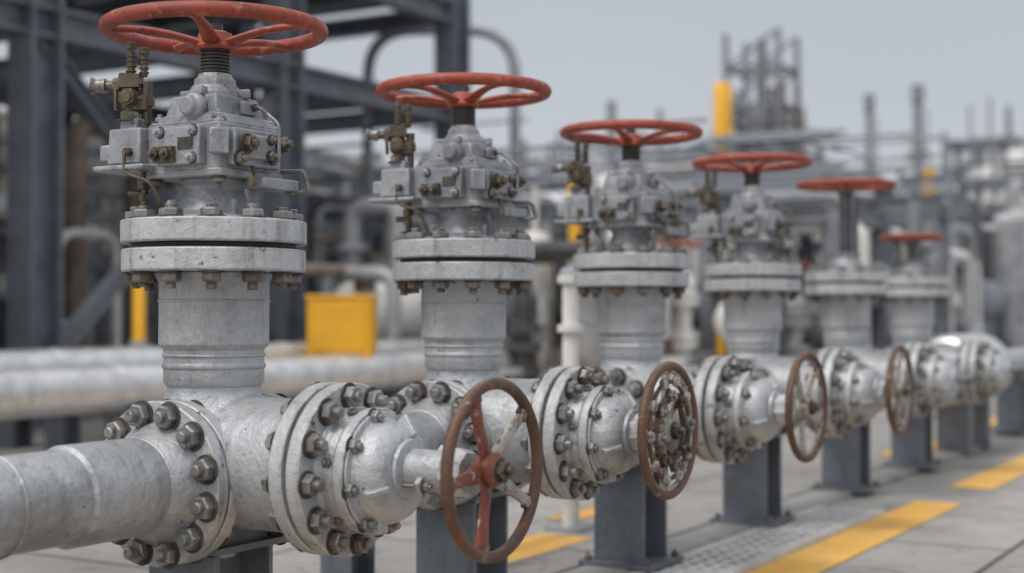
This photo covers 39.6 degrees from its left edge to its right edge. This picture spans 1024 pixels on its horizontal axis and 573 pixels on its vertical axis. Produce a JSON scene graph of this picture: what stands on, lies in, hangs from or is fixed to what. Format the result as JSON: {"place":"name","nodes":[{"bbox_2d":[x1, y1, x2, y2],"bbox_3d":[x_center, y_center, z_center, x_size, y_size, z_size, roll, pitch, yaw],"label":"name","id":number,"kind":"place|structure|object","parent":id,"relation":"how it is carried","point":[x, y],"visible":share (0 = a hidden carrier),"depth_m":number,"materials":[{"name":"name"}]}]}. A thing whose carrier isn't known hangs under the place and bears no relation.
{"place":"outdoors","nodes":[
{"label":"outdoors","id":0,"kind":"place"},
{"bbox_2d":[0,376,1023,572],"bbox_3d":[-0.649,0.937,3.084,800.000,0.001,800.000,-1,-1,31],"label":"ground","id":1,"kind":"structure","parent":0,"point":[979,531],"depth_m":5.93,"materials":[{"name":"concrete"}]},
{"bbox_2d":[0,418,32,448],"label":"support","id":2,"kind":"object","parent":1,"relation":"on","point":[14,433],"depth_m":9.28,"materials":[{"name":"grey paint"}]},
{"bbox_2d":[129,287,148,346],"bbox_3d":[-2.621,0.488,9.995,0.162,1.150,0.162,-1,-1,31],"label":"yellow post","id":3,"kind":"object","parent":1,"relation":"on","point":[139,317],"visible":0.2,"depth_m":9.96,"materials":[{"name":"metal"}]},
{"bbox_2d":[0,191,361,231],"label":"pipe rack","id":4,"kind":"object","parent":1,"relation":"on","point":[355,196],"depth_m":35.32,"materials":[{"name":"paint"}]},
{"bbox_2d":[0,106,382,264],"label":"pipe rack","id":5,"kind":"object","parent":1,"relation":"on","point":[94,144],"depth_m":20.14,"materials":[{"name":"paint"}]},
{"bbox_2d":[0,116,433,349],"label":"process pipework","id":6,"kind":"object","parent":1,"relation":"on","point":[87,266],"visible":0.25,"depth_m":13.70,"materials":[{"name":"grey paint"}]},
{"bbox_2d":[0,0,469,429],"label":"steel frame structure","id":7,"kind":"object","parent":1,"relation":"on","point":[46,97],"visible":0.53,"depth_m":12.21,"materials":[{"name":"blue paint"}]},
{"bbox_2d":[0,336,510,450],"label":"clad pipeline","id":8,"kind":"object","parent":1,"relation":"on","point":[62,429],"visible":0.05,"depth_m":9.10,"materials":[{"name":"metal"}]},
{"bbox_2d":[0,345,561,440],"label":"clad pipeline","id":9,"kind":"object","parent":1,"relation":"on","point":[111,391],"visible":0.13,"depth_m":8.73,"materials":[{"name":"metal"}]},
{"bbox_2d":[305,295,378,358],"bbox_3d":[-1.310,0.574,10.992,0.515,1.015,0.378,0,-1,3],"label":"yellow equipment cabinet","id":10,"kind":"object","parent":1,"relation":"on","point":[341,324],"visible":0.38,"depth_m":10.81,"materials":[{"name":"metal"}]},
{"bbox_2d":[320,543,374,572],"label":"support","id":11,"kind":"object","parent":1,"relation":"on","point":[364,563],"depth_m":4.37,"materials":[{"name":"metal"}]},
{"bbox_2d":[362,24,520,219],"bbox_3d":[-0.815,-0.926,16.421,1.829,4.214,0.129,0,-1,0],"label":"vent loop pipe","id":12,"kind":"object","parent":1,"relation":"on","point":[500,39],"visible":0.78,"depth_m":16.39,"materials":[{"name":"grey metal"}]},
{"bbox_2d":[544,266,593,532],"bbox_3d":[0.240,0.451,5.800,0.160,1.070,0.160,-1,-1,31],"label":"vent riser","id":13,"kind":"object","parent":1,"relation":"on","point":[570,328],"visible":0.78,"depth_m":5.77,"materials":[{"name":"grey paint"}]},
{"bbox_2d":[569,182,580,262],"bbox_3d":[0.572,0.068,13.001,0.198,2.100,0.198,-1,-1,31],"label":"yellow post","id":14,"kind":"object","parent":1,"relation":"on","point":[574,230],"visible":0.02,"depth_m":12.97,"materials":[{"name":"metal"}]},
{"bbox_2d":[301,118,905,396],"bbox_3d":[0.676,-0.264,16.310,7.645,2.905,10.421,0,-1,-2],"label":"process pipework","id":15,"kind":"object","parent":1,"relation":"on","point":[533,316],"visible":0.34,"depth_m":13.25,"materials":[{"name":"paint"}]},
{"bbox_2d":[391,118,1023,349],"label":"process pipework","id":16,"kind":"object","parent":1,"relation":"on","point":[999,248],"visible":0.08,"depth_m":19.03,"materials":[{"name":"paint"}]},
{"bbox_2d":[713,332,726,355],"bbox_3d":[1.912,0.718,12.988,0.180,0.800,0.180,-1,-1,31],"label":"yellow post","id":17,"kind":"object","parent":1,"relation":"on","point":[721,349],"visible":0.08,"depth_m":12.95,"materials":[{"name":"metal"}]},
{"bbox_2d":[713,82,731,153],"bbox_3d":[5.938,-2.062,40.040,0.520,7.350,0.520,-1,-1,31],"label":"yellow topped stack","id":18,"kind":"object","parent":1,"relation":"on","point":[722,108],"visible":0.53,"depth_m":39.88,"materials":[{"name":"metal"}]},
{"bbox_2d":[508,440,991,572],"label":"equipment plinth","id":19,"kind":"structure","parent":1,"relation":"on","point":[691,529],"depth_m":5.72,"materials":[{"name":"concrete"}]},
{"bbox_2d":[89,0,542,572],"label":"gate valve","id":20,"kind":"object","parent":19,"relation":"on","point":[331,468],"visible":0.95,"depth_m":2.93,"materials":[{"name":"silver metal"}]},
{"bbox_2d":[365,72,697,572],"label":"gate valve","id":21,"kind":"object","parent":19,"relation":"on","point":[465,267],"visible":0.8,"depth_m":3.83,"materials":[{"name":"silver metal"}]},
{"bbox_2d":[551,119,827,571],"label":"gate valve","id":22,"kind":"object","parent":19,"relation":"on","point":[630,277],"visible":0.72,"depth_m":4.76,"materials":[{"name":"silver metal"}]},
{"bbox_2d":[685,153,913,526],"bbox_3d":[1.164,0.221,5.752,0.894,1.501,0.491,-1,-1,30],"label":"gate valve","id":23,"kind":"object","parent":19,"relation":"on","point":[751,283],"visible":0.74,"depth_m":5.74,"materials":[{"name":"silver metal"}]},
{"bbox_2d":[795,178,974,493],"bbox_3d":[1.783,0.238,6.829,0.845,1.506,0.480,-1,-1,31],"label":"gate valve","id":24,"kind":"object","parent":19,"relation":"on","point":[845,287],"visible":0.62,"depth_m":6.81,"materials":[{"name":"silver metal"}]},
{"bbox_2d":[879,233,1023,469],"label":"gate valve","id":25,"kind":"object","parent":19,"relation":"on","point":[916,289],"visible":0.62,"depth_m":7.81,"materials":[{"name":"silver metal"}]},
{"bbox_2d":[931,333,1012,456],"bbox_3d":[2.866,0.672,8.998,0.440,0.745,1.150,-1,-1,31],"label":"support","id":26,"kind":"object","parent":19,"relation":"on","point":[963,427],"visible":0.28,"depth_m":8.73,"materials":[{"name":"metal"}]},
{"bbox_2d":[630,505,882,572],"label":"drain grating","id":27,"kind":"object","parent":1,"relation":"on","point":[750,549],"visible":0.91,"depth_m":5.32,"materials":[{"name":"metal"}]},
{"bbox_2d":[498,128,1023,212],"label":"process pipework","id":28,"kind":"object","parent":1,"relation":"on","point":[937,190],"visible":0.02,"depth_m":37.12,"materials":[{"name":"metal"}]},
{"bbox_2d":[706,100,815,155],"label":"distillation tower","id":29,"kind":"structure","parent":1,"relation":"on","point":[787,123],"depth_m":64.50,"materials":[{"name":"metal"}]},
{"bbox_2d":[722,27,808,153],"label":"distillation tower","id":30,"kind":"structure","parent":1,"relation":"on","point":[761,114],"depth_m":59.68,"materials":[{"name":"metal"}]},
{"bbox_2d":[508,416,1023,572],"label":"yellow road marking","id":31,"kind":"object","parent":1,"relation":"on","point":[821,556],"visible":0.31,"depth_m":5.57,"materials":[{"name":"paint"}]},
{"bbox_2d":[521,97,1023,200],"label":"distant refinery skyline","id":32,"kind":"structure","parent":1,"relation":"on","point":[1007,166],"depth_m":78.50,"materials":[{"name":"metal"}]},
{"bbox_2d":[801,153,832,161],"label":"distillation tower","id":33,"kind":"structure","parent":1,"relation":"on","point":[811,156],"depth_m":64.45,"materials":[{"name":"metal"}]},
{"bbox_2d":[816,146,823,161],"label":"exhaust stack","id":34,"kind":"object","parent":1,"relation":"on","point":[819,154],"visible":0.2,"depth_m":61.98,"materials":[{"name":"metal"}]},
{"bbox_2d":[684,128,1019,376],"bbox_3d":[4.273,-0.297,18.455,4.050,3.050,12.671,-1,-1,31],"label":"process pipework","id":35,"kind":"object","parent":1,"relation":"on","point":[988,301],"visible":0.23,"depth_m":14.81,"materials":[{"name":"grey paint"}]},
{"bbox_2d":[859,94,877,173],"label":"exhaust stack","id":36,"kind":"object","parent":1,"relation":"on","point":[869,104],"visible":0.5,"depth_m":59.97,"materials":[{"name":"metal"}]},
{"bbox_2d":[906,84,929,175],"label":"exhaust stack","id":37,"kind":"object","parent":1,"relation":"on","point":[917,95],"visible":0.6,"depth_m":59.94,"materials":[{"name":"metal"}]},
{"bbox_2d":[923,164,934,193],"bbox_3d":[7.925,-0.475,27.006,0.396,3.700,0.396,-1,-1,31],"label":"yellow post","id":38,"kind":"object","parent":1,"relation":"on","point":[928,171],"visible":0.08,"depth_m":26.94,"materials":[{"name":"metal"}]},
{"bbox_2d":[991,373,1023,434],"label":"pipe support","id":39,"kind":"object","parent":1,"relation":"on","point":[1010,409],"visible":0.88,"depth_m":10.13,"materials":[{"name":"metal"}]},
{"bbox_2d":[0,347,1023,559],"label":"header pipe","id":40,"kind":"object","parent":39,"relation":"on","point":[71,496],"visible":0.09,"depth_m":2.69,"materials":[{"name":"silver metal"}]},
{"bbox_2d":[0,0,1023,192],"label":"sky","id":41,"kind":"structure","parent":0,"point":[646,57],"materials":[{"name":"grey"}]}
]}

